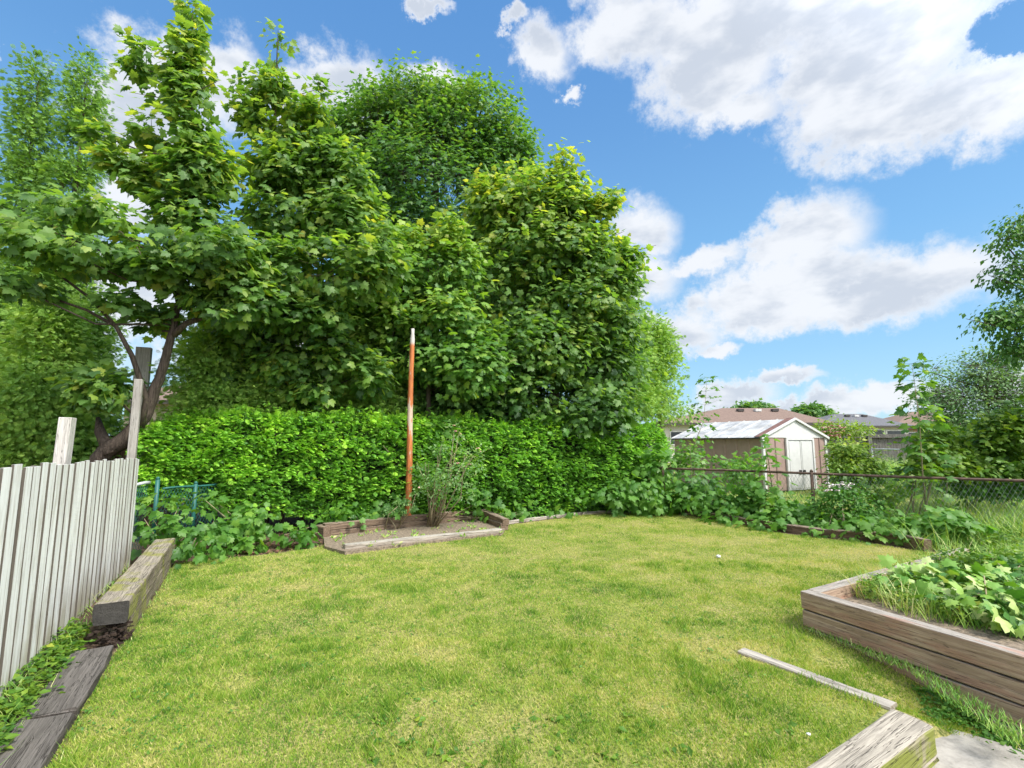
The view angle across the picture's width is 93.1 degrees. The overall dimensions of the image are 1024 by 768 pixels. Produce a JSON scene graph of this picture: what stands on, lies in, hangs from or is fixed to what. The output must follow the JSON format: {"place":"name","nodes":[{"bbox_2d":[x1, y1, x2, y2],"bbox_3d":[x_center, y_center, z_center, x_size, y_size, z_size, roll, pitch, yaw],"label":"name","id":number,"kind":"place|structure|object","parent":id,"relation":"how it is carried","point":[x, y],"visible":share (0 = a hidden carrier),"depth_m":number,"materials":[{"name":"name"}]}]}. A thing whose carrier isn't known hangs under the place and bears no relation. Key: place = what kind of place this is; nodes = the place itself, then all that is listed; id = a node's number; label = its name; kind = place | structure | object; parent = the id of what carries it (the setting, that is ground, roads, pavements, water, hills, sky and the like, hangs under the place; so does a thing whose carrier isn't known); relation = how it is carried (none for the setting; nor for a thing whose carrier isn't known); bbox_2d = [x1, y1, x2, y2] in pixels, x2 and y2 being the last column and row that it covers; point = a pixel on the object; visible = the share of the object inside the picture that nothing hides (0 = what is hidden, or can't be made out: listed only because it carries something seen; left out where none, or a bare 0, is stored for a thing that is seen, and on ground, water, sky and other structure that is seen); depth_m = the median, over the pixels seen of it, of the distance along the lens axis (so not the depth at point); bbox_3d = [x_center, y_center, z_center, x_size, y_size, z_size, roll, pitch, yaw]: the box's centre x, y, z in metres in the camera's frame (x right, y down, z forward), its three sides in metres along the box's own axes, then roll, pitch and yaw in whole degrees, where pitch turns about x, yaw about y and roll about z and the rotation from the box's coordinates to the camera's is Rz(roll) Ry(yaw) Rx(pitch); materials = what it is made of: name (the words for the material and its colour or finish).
{"place":"outdoors","nodes":[
{"label":"outdoors","id":0,"kind":"place"},
{"bbox_2d":[123,385,364,426],"bbox_3d":[-12.667,2.427,27.909,14.167,5.000,9.100,0,-7,0],"label":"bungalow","id":1,"kind":"object","parent":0,"point":[164,404],"visible":0.01,"depth_m":24.01,"materials":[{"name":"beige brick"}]},
{"bbox_2d":[0,0,1023,438],"label":"sky","id":2,"kind":"structure","parent":0,"point":[815,185],"materials":[{"name":"blue"}]},
{"bbox_2d":[2,463,1023,767],"bbox_3d":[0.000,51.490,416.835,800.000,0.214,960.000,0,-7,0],"label":"lawn","id":3,"kind":"structure","parent":0,"point":[526,723],"depth_m":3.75,"materials":[{"name":"plant"}]},
{"bbox_2d":[0,256,42,410],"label":"cedar tree","id":4,"kind":"object","parent":3,"relation":"on","point":[3,305],"visible":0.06,"depth_m":10.01,"materials":[{"name":"green plant"}]},
{"bbox_2d":[0,41,71,360],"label":"cedar tree","id":5,"kind":"object","parent":3,"relation":"on","point":[13,165],"visible":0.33,"depth_m":11.11,"materials":[{"name":"green plant"}]},
{"bbox_2d":[0,711,74,767],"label":"railway tie","id":6,"kind":"object","parent":3,"relation":"on","point":[37,745],"visible":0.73,"depth_m":2.52,"materials":[{"name":"wood"}]},
{"bbox_2d":[0,615,95,751],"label":"leafy weeds","id":7,"kind":"object","parent":3,"relation":"on","point":[51,648],"visible":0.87,"depth_m":3.19,"materials":[{"name":"green plant"}]},
{"bbox_2d":[0,266,123,468],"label":"cedar tree","id":8,"kind":"object","parent":3,"relation":"on","point":[41,350],"visible":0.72,"depth_m":8.37,"materials":[{"name":"green plant"}]},
{"bbox_2d":[0,35,123,435],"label":"cedar tree","id":9,"kind":"object","parent":3,"relation":"on","point":[70,168],"visible":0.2,"depth_m":11.11,"materials":[{"name":"green plant"}]},
{"bbox_2d":[0,562,130,764],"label":"fence foot grass","id":10,"kind":"structure","parent":3,"relation":"on","point":[107,586],"depth_m":3.22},
{"bbox_2d":[20,646,115,720],"bbox_3d":[-2.885,1.991,3.190,0.267,0.145,1.008,4,-8,-29],"label":"railway tie","id":11,"kind":"object","parent":3,"relation":"on","point":[79,681],"visible":0.68,"depth_m":3.12,"materials":[{"name":"wood"}]},
{"bbox_2d":[0,379,143,696],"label":"board fence","id":12,"kind":"object","parent":3,"relation":"on","point":[66,529],"visible":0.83,"depth_m":3.85,"materials":[{"name":"white paint"}]},
{"bbox_2d":[15,280,134,460],"bbox_3d":[-8.808,0.193,9.786,2.909,5.142,2.531,0,-7,0],"label":"cedar tree","id":13,"kind":"object","parent":3,"relation":"on","point":[110,347],"visible":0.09,"depth_m":9.98,"materials":[{"name":"green plant"}]},
{"bbox_2d":[87,620,134,647],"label":"rotten wood chunks","id":14,"kind":"object","parent":3,"relation":"on","point":[120,633],"visible":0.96,"depth_m":3.86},
{"bbox_2d":[54,563,176,761],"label":"edge grass","id":15,"kind":"structure","parent":3,"relation":"on","point":[114,665],"depth_m":3.63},
{"bbox_2d":[97,553,172,640],"bbox_3d":[-3.908,2.147,5.160,0.221,0.177,2.786,4,-8,-28],"label":"railway tie","id":16,"kind":"object","parent":3,"relation":"on","point":[137,613],"visible":0.27,"depth_m":4.54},
{"bbox_2d":[92,538,174,626],"bbox_3d":[-3.876,1.972,5.117,0.236,0.179,2.930,4,-8,-28],"label":"railway tie","id":17,"kind":"object","parent":16,"relation":"on","point":[119,601],"visible":0.98,"depth_m":4.34,"materials":[{"name":"wood"}]},
{"bbox_2d":[97,436,180,524],"bbox_3d":[-9.738,1.880,9.500,6.661,1.730,0.020,0,-7,1],"label":"brown board fence","id":18,"kind":"object","parent":3,"relation":"on","point":[122,453],"visible":0.02,"depth_m":9.38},
{"bbox_2d":[126,347,152,533],"bbox_3d":[-6.622,0.977,8.544,0.220,3.287,0.120,3,-7,-23],"label":"tall post","id":19,"kind":"object","parent":3,"relation":"on","point":[143,355],"visible":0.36,"depth_m":8.66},
{"bbox_2d":[131,477,159,551],"bbox_3d":[-5.346,1.890,6.863,0.067,1.075,0.962,0,-7,-4],"label":"green wire fence","id":20,"kind":"object","parent":3,"relation":"on","point":[157,488],"visible":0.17,"depth_m":7.26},
{"bbox_2d":[0,0,297,462],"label":"maple tree","id":21,"kind":"object","parent":3,"relation":"on","point":[187,171],"visible":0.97,"depth_m":7.82,"materials":[{"name":"green plant"}]},
{"bbox_2d":[130,493,253,570],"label":"maple seedlings","id":22,"kind":"object","parent":3,"relation":"on","point":[188,546],"visible":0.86,"depth_m":6.68,"materials":[{"name":"green plant"}]},
{"bbox_2d":[158,481,233,540],"bbox_3d":[-5.023,2.055,7.823,0.065,0.975,1.277,-3,-7,24],"label":"green wire fence","id":23,"kind":"object","parent":3,"relation":"on","point":[195,486],"visible":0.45,"depth_m":7.71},
{"bbox_2d":[141,285,282,524],"bbox_3d":[-5.775,0.156,9.290,2.445,5.095,2.477,-5,-8,35],"label":"cedar tree","id":24,"kind":"object","parent":3,"relation":"on","point":[202,389],"visible":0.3,"depth_m":8.89,"materials":[{"name":"green plant"}]},
{"bbox_2d":[179,490,323,558],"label":"maple seedlings","id":25,"kind":"object","parent":3,"relation":"on","point":[258,529],"visible":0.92,"depth_m":7.28,"materials":[{"name":"green plant"}]},
{"bbox_2d":[184,533,322,561],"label":"dead leaves","id":26,"kind":"object","parent":3,"relation":"on","point":[277,550],"visible":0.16,"depth_m":7.33,"materials":[{"name":"brown plant"}]},
{"bbox_2d":[219,338,325,522],"bbox_3d":[-4.982,0.114,9.906,2.664,5.328,2.708,3,-7,-22],"label":"cedar tree","id":27,"kind":"object","parent":3,"relation":"on","point":[273,396],"visible":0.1,"depth_m":9.33,"materials":[{"name":"green plant"}]},
{"bbox_2d":[192,17,416,513],"bbox_3d":[-3.893,-2.449,9.680,4.251,10.384,3.587,0,-7,0],"label":"maple tree","id":28,"kind":"object","parent":3,"relation":"on","point":[311,176],"visible":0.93,"depth_m":9.27,"materials":[{"name":"green plant"}]},
{"bbox_2d":[278,300,365,516],"bbox_3d":[-4.083,0.223,10.633,2.492,5.285,2.650,0,-7,0],"label":"cedar tree","id":29,"kind":"object","parent":3,"relation":"on","point":[339,403],"visible":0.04,"depth_m":10.34,"materials":[{"name":"green plant"}]},
{"bbox_2d":[314,524,330,538],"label":"bed timber","id":30,"kind":"object","parent":3,"relation":"on","point":[323,531],"visible":0.66,"depth_m":8.08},
{"bbox_2d":[319,300,416,432],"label":"cedar tree","id":31,"kind":"object","parent":3,"relation":"on","point":[359,336],"visible":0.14,"depth_m":10.56,"materials":[{"name":"green plant"}]},
{"bbox_2d":[124,400,679,536],"bbox_3d":[-0.978,1.720,10.477,11.738,2.627,2.428,3,-8,-27],"label":"cedar hedge","id":32,"kind":"object","parent":3,"relation":"on","point":[309,468],"visible":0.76,"depth_m":9.11,"materials":[{"name":"green plant"}]},
{"bbox_2d":[330,516,476,535],"bbox_3d":[-1.960,2.631,9.047,3.027,0.141,0.169,5,-8,-36],"label":"bed timber","id":33,"kind":"object","parent":3,"relation":"on","point":[368,528],"visible":0.39,"depth_m":8.76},
{"bbox_2d":[323,509,475,529],"bbox_3d":[-1.960,2.516,9.062,3.027,0.129,0.160,5,-8,-36],"label":"bed timber","id":34,"kind":"object","parent":33,"relation":"on","point":[371,522],"visible":0.76,"depth_m":8.77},
{"bbox_2d":[360,312,463,460],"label":"cedar tree","id":35,"kind":"object","parent":3,"relation":"on","point":[420,408],"visible":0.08,"depth_m":10.93,"materials":[{"name":"green plant"}]},
{"bbox_2d":[324,519,504,554],"bbox_3d":[-1.645,2.623,8.407,3.183,0.085,1.583,4,-8,-33],"label":"soil bed","id":36,"kind":"object","parent":3,"relation":"on","point":[330,544],"visible":0.63,"depth_m":8.17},
{"bbox_2d":[378,484,427,529],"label":"rose bush","id":37,"kind":"object","parent":36,"relation":"on","point":[404,504],"visible":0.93,"depth_m":8.73,"materials":[{"name":"green plant"}]},
{"bbox_2d":[405,328,414,515],"bbox_3d":[-1.951,0.855,9.284,0.130,3.906,0.127,0,-7,0],"label":"wooden pole","id":38,"kind":"object","parent":36,"relation":"on","point":[410,417],"visible":0.91,"depth_m":9.26,"materials":[{"name":"wood"}]},
{"bbox_2d":[330,519,503,546],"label":"bed weeds","id":39,"kind":"object","parent":36,"relation":"on","point":[388,531],"visible":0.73,"depth_m":8.26,"materials":[{"name":"green plant"}]},
{"bbox_2d":[406,419,491,526],"bbox_3d":[-1.145,1.650,8.896,1.554,2.052,1.205,-3,-7,24],"label":"rose bush","id":40,"kind":"object","parent":36,"relation":"on","point":[433,517],"visible":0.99,"depth_m":8.94,"materials":[{"name":"green plant"}]},
{"bbox_2d":[343,528,501,548],"bbox_3d":[-1.350,2.513,7.846,2.654,0.137,0.166,4,-8,-30],"label":"bed timber","id":41,"kind":"object","parent":3,"relation":"on","point":[407,539],"visible":0.69,"depth_m":7.70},
{"bbox_2d":[327,205,519,418],"bbox_3d":[-1.989,-0.620,10.780,4.553,7.000,2.493,-2,-7,13],"label":"maple tree","id":42,"kind":"object","parent":3,"relation":"on","point":[441,356],"visible":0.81,"depth_m":10.42,"materials":[{"name":"green plant"}]},
{"bbox_2d":[310,483,540,529],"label":"maple seedlings","id":43,"kind":"object","parent":3,"relation":"on","point":[520,514],"visible":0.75,"depth_m":9.42,"materials":[{"name":"green plant"}]},
{"bbox_2d":[73,550,787,760],"bbox_3d":[-1.056,2.147,4.553,4.554,0.068,5.868,6,-9,-40],"label":"clover patch","id":44,"kind":"object","parent":3,"relation":"on","point":[231,710],"visible":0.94,"depth_m":3.69,"materials":[{"name":"green plant"}]},
{"bbox_2d":[320,48,557,393],"bbox_3d":[-2.720,-3.998,17.468,9.386,15.296,8.536,-7,-10,44],"label":"maple tree","id":45,"kind":"object","parent":3,"relation":"on","point":[415,123],"visible":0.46,"depth_m":16.61,"materials":[{"name":"green plant"}]},
{"bbox_2d":[353,412,571,504],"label":"maple seedlings","id":46,"kind":"object","parent":3,"relation":"on","point":[453,419],"visible":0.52,"depth_m":9.74,"materials":[{"name":"green plant"}]},
{"bbox_2d":[478,516,507,529],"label":"bed timber","id":47,"kind":"object","parent":3,"relation":"on","point":[494,523],"visible":0.48,"depth_m":9.05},
{"bbox_2d":[481,509,508,524],"bbox_3d":[-0.373,2.574,9.421,0.148,0.127,1.234,3,-6,-25],"label":"bed timber","id":48,"kind":"object","parent":47,"relation":"on","point":[496,517],"visible":0.89,"depth_m":9.19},
{"bbox_2d":[405,137,668,505],"bbox_3d":[0.639,-1.727,12.355,6.611,9.578,4.142,0,-7,0],"label":"maple tree","id":49,"kind":"object","parent":3,"relation":"on","point":[565,257],"visible":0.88,"depth_m":11.86,"materials":[{"name":"green plant"}]},
{"bbox_2d":[509,512,581,523],"bbox_3d":[0.689,2.795,10.114,2.113,0.076,0.070,5,-9,-37],"label":"edging strip","id":50,"kind":"object","parent":3,"relation":"on","point":[537,518],"visible":0.69,"depth_m":10.00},
{"bbox_2d":[367,712,797,767],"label":"plantain rosettes","id":51,"kind":"object","parent":3,"relation":"on","point":[561,731],"visible":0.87,"depth_m":2.56,"materials":[{"name":"green plant"}]},
{"bbox_2d":[545,442,688,518],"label":"maple seedlings","id":52,"kind":"object","parent":3,"relation":"on","point":[633,496],"visible":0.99,"depth_m":10.60,"materials":[{"name":"green plant"}]},
{"bbox_2d":[594,279,687,435],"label":"cedar tree","id":53,"kind":"object","parent":3,"relation":"on","point":[651,394],"visible":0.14,"depth_m":13.05,"materials":[{"name":"green plant"}]},
{"bbox_2d":[634,308,702,448],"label":"cedar tree","id":54,"kind":"object","parent":3,"relation":"on","point":[666,343],"visible":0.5,"depth_m":13.99,"materials":[{"name":"green plant"}]},
{"bbox_2d":[672,439,704,483],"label":"maple sapling","id":55,"kind":"object","parent":3,"relation":"on","point":[694,450],"visible":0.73,"depth_m":11.28,"materials":[{"name":"green plant"}]},
{"bbox_2d":[675,373,723,474],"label":"maple sapling","id":56,"kind":"object","parent":3,"relation":"on","point":[698,411],"visible":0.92,"depth_m":12.20,"materials":[{"name":"plant"}]},
{"bbox_2d":[646,470,761,524],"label":"maple seedlings","id":57,"kind":"object","parent":3,"relation":"on","point":[706,506],"visible":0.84,"depth_m":10.33,"materials":[{"name":"green plant"}]},
{"bbox_2d":[667,436,767,500],"bbox_3d":[5.017,2.188,12.216,2.955,1.773,1.697,0,-7,0],"label":"wild shrub","id":58,"kind":"object","parent":3,"relation":"on","point":[743,464],"visible":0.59,"depth_m":12.09,"materials":[{"name":"green plant"}]},
{"bbox_2d":[647,408,838,462],"bbox_3d":[18.261,4.370,42.280,13.809,4.550,10.100,0,-7,0],"label":"bungalow","id":59,"kind":"object","parent":3,"relation":"on","point":[739,414],"visible":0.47,"depth_m":39.12,"materials":[{"name":"paint"}]},
{"bbox_2d":[671,418,829,491],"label":"garden shed","id":60,"kind":"structure","parent":3,"relation":"on","point":[801,444],"depth_m":16.20,"materials":[{"name":"beige metal"}]},
{"bbox_2d":[788,440,802,489],"bbox_3d":[9.259,2.648,15.848,0.600,1.600,0.070,3,-8,-25],"label":"door","id":61,"kind":"structure","parent":60,"relation":"in","point":[793,445],"depth_m":15.85,"materials":[{"name":"white metal"}]},
{"bbox_2d":[800,440,814,489],"bbox_3d":[9.821,2.679,16.108,0.600,1.600,0.070,3,-8,-25],"label":"door","id":62,"kind":"structure","parent":60,"relation":"in","point":[806,452],"depth_m":16.09,"materials":[{"name":"white metal"}]},
{"bbox_2d":[723,398,779,407],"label":"distant tree","id":63,"kind":"object","parent":3,"relation":"on","point":[755,404],"visible":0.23,"depth_m":69.04,"materials":[{"name":"green plant"}]},
{"bbox_2d":[749,434,795,514],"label":"maple sapling","id":64,"kind":"object","parent":3,"relation":"on","point":[775,491],"visible":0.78,"depth_m":9.68,"materials":[{"name":"green plant"}]},
{"bbox_2d":[751,519,794,532],"bbox_3d":[4.774,2.602,8.879,0.140,0.168,0.730,5,-8,-35],"label":"border timber","id":65,"kind":"object","parent":3,"relation":"on","point":[789,528],"visible":0.43,"depth_m":8.70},
{"bbox_2d":[726,474,836,532],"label":"maple seedlings","id":66,"kind":"object","parent":3,"relation":"on","point":[783,512],"visible":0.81,"depth_m":9.18,"materials":[{"name":"green plant"}]},
{"bbox_2d":[792,525,833,538],"bbox_3d":[5.176,2.543,8.348,0.147,0.167,0.626,6,-9,-39],"label":"border timber","id":67,"kind":"object","parent":3,"relation":"on","point":[799,529],"visible":0.74,"depth_m":8.35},
{"bbox_2d":[790,400,839,417],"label":"distant tree","id":68,"kind":"object","parent":3,"relation":"on","point":[816,410],"visible":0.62,"depth_m":64.80,"materials":[{"name":"green plant"}]},
{"bbox_2d":[738,648,896,710],"bbox_3d":[2.048,2.036,3.348,0.118,0.077,0.972,5,-8,-35],"label":"lawn board","id":69,"kind":"object","parent":3,"relation":"on","point":[886,704],"visible":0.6,"depth_m":3.27,"materials":[{"name":"wood"}]},
{"bbox_2d":[658,466,1023,536],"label":"wire fence","id":70,"kind":"object","parent":3,"relation":"on","point":[811,473],"visible":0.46,"depth_m":8.66,"materials":[{"name":"metal"}]},
{"bbox_2d":[792,479,897,538],"bbox_3d":[6.059,2.263,8.718,1.674,1.061,1.534,0,-7,0],"label":"flowering shrub","id":71,"kind":"object","parent":3,"relation":"on","point":[844,501],"visible":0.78,"depth_m":8.61,"materials":[{"name":"green plant"}]},
{"bbox_2d":[813,413,885,447],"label":"rose bush","id":72,"kind":"object","parent":3,"relation":"on","point":[830,432],"visible":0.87,"depth_m":18.71,"materials":[{"name":"green plant"}]},
{"bbox_2d":[832,530,873,541],"bbox_3d":[5.603,2.499,7.999,0.564,0.159,0.140,-4,-8,28],"label":"border timber","id":73,"kind":"object","parent":3,"relation":"on","point":[848,534],"visible":0.66,"depth_m":7.96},
{"bbox_2d":[815,436,895,494],"bbox_3d":[10.425,2.498,14.852,2.778,1.838,2.187,4,-8,-28],"label":"lime shrub","id":74,"kind":"object","parent":3,"relation":"on","point":[850,458],"visible":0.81,"depth_m":14.44,"materials":[{"name":"green plant"}]},
{"bbox_2d":[819,414,914,433],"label":"bungalow","id":75,"kind":"object","parent":3,"relation":"on","point":[881,423],"visible":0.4,"depth_m":54.68,"materials":[{"name":"paint"}]},
{"bbox_2d":[805,710,938,767],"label":"corner timber","id":76,"kind":"object","parent":3,"relation":"on","point":[893,739],"visible":0.99,"depth_m":2.55,"materials":[{"name":"wood"}]},
{"bbox_2d":[827,429,919,464],"bbox_3d":[23.832,3.642,26.654,13.005,2.310,0.235,0,-7,0],"label":"grey plank fence","id":77,"kind":"object","parent":3,"relation":"on","point":[880,440],"visible":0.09,"depth_m":26.74,"materials":[{"name":"wood"}]},
{"bbox_2d":[799,504,997,548],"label":"maple seedlings","id":78,"kind":"object","parent":3,"relation":"on","point":[866,527],"visible":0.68,"depth_m":7.60,"materials":[{"name":"green plant"}]},
{"bbox_2d":[800,619,1023,750],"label":"edge grass","id":79,"kind":"structure","parent":3,"relation":"on","point":[888,658],"depth_m":3.04,"materials":[{"name":"plant"}]},
{"bbox_2d":[801,548,1023,736],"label":"raised bed","id":80,"kind":"object","parent":3,"relation":"on","point":[988,664],"visible":0.47,"depth_m":3.47,"materials":[{"name":"brown wood"}]},
{"bbox_2d":[870,554,951,601],"bbox_3d":[3.756,1.850,4.565,0.960,0.438,0.650,6,-9,-43],"label":"leafy plant","id":81,"kind":"object","parent":80,"relation":"on","point":[907,571],"visible":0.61,"depth_m":4.53,"materials":[{"name":"green plant"}]},
{"bbox_2d":[835,537,1023,639],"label":"bed grass","id":82,"kind":"structure","parent":80,"relation":"on","point":[920,605],"depth_m":4.07,"materials":[{"name":"plant"}]},
{"bbox_2d":[855,538,1023,629],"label":"bed weeds","id":83,"kind":"object","parent":80,"relation":"on","point":[947,609],"visible":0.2,"depth_m":4.28,"materials":[{"name":"green plant"}]},
{"bbox_2d":[906,573,1023,638],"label":"leafy plant","id":84,"kind":"object","parent":80,"relation":"on","point":[1011,597],"visible":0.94,"depth_m":3.78,"materials":[{"name":"green plant"}]},
{"bbox_2d":[908,558,1021,603],"bbox_3d":[4.165,1.834,4.383,1.185,0.472,0.834,0,-7,0],"label":"leafy plant","id":85,"kind":"object","parent":80,"relation":"on","point":[952,570],"visible":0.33,"depth_m":4.37,"materials":[{"name":"green plant"}]},
{"bbox_2d":[906,530,1023,568],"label":"grass","id":86,"kind":"structure","parent":80,"relation":"on","point":[957,546],"depth_m":5.78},
{"bbox_2d":[924,541,1023,568],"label":"leafy weed","id":87,"kind":"object","parent":80,"relation":"on","point":[973,556],"visible":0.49,"depth_m":5.04,"materials":[{"name":"green plant"}]},
{"bbox_2d":[980,554,1023,585],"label":"leafy plant","id":88,"kind":"object","parent":80,"relation":"on","point":[1003,561],"visible":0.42,"depth_m":4.66,"materials":[{"name":"green plant"}]},
{"bbox_2d":[899,535,932,551],"bbox_3d":[6.106,2.410,7.346,0.142,0.187,0.454,0,-7,-2],"label":"border timber","id":89,"kind":"object","parent":3,"relation":"on","point":[912,541],"visible":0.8,"depth_m":7.24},
{"bbox_2d":[853,418,982,516],"bbox_3d":[7.473,1.639,8.882,2.280,2.072,1.021,2,-7,-13],"label":"wild shrub","id":90,"kind":"object","parent":3,"relation":"on","point":[959,458],"visible":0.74,"depth_m":8.80,"materials":[{"name":"green plant"}]},
{"bbox_2d":[879,353,958,511],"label":"maple sapling","id":91,"kind":"object","parent":3,"relation":"on","point":[938,416],"visible":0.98,"depth_m":8.65,"materials":[{"name":"green plant"}]},
{"bbox_2d":[883,412,972,433],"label":"bungalow","id":92,"kind":"object","parent":3,"relation":"on","point":[896,418],"visible":0.09,"depth_m":68.76,"materials":[{"name":"brick"}]},
{"bbox_2d":[896,338,1023,497],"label":"plum tree","id":93,"kind":"object","parent":3,"relation":"on","point":[1002,380],"visible":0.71,"depth_m":13.82,"materials":[{"name":"green plant"}]},
{"bbox_2d":[911,684,1023,759],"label":"path weeds","id":94,"kind":"object","parent":3,"relation":"on","point":[986,734],"visible":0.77,"depth_m":3.09,"materials":[{"name":"green plant"}]},
{"bbox_2d":[922,472,1023,506],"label":"hedge plant","id":95,"kind":"object","parent":3,"relation":"on","point":[995,492],"visible":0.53,"depth_m":8.95,"materials":[{"name":"green plant"}]},
{"bbox_2d":[925,395,1023,512],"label":"lime shrub","id":96,"kind":"object","parent":3,"relation":"on","point":[1005,431],"visible":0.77,"depth_m":8.95,"materials":[{"name":"green plant"}]},
{"bbox_2d":[932,726,1023,767],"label":"paving slab","id":97,"kind":"structure","parent":3,"relation":"on","point":[961,750],"depth_m":2.74,"materials":[{"name":"concrete"}]},
{"bbox_2d":[934,420,1022,512],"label":"rose bush","id":98,"kind":"object","parent":3,"relation":"on","point":[965,485],"visible":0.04,"depth_m":9.72,"materials":[{"name":"green plant"}]},
{"bbox_2d":[956,204,1023,370],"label":"cherry tree","id":99,"kind":"object","parent":3,"relation":"on","point":[1010,320],"visible":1,"depth_m":8.83,"materials":[{"name":"green plant"}]},
{"bbox_2d":[976,513,1023,553],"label":"weed clump","id":100,"kind":"object","parent":3,"relation":"on","point":[1003,535],"visible":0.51,"depth_m":7.08,"materials":[{"name":"green plant"}]},
{"bbox_2d":[495,350,550,436],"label":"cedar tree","id":101,"kind":"object","parent":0,"point":[542,393],"visible":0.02,"depth_m":12.78,"materials":[{"name":"green plant"}]},
{"bbox_2d":[667,486,987,519],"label":"neighbour grass","id":102,"kind":"structure","parent":0,"point":[809,493],"depth_m":14.32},
{"bbox_2d":[828,452,1021,493],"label":"meadow grass","id":103,"kind":"structure","parent":0,"point":[893,465],"depth_m":17.86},
{"bbox_2d":[867,488,1023,551],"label":"tall grass","id":104,"kind":"structure","parent":0,"point":[987,514],"depth_m":8.43,"materials":[{"name":"plant"}]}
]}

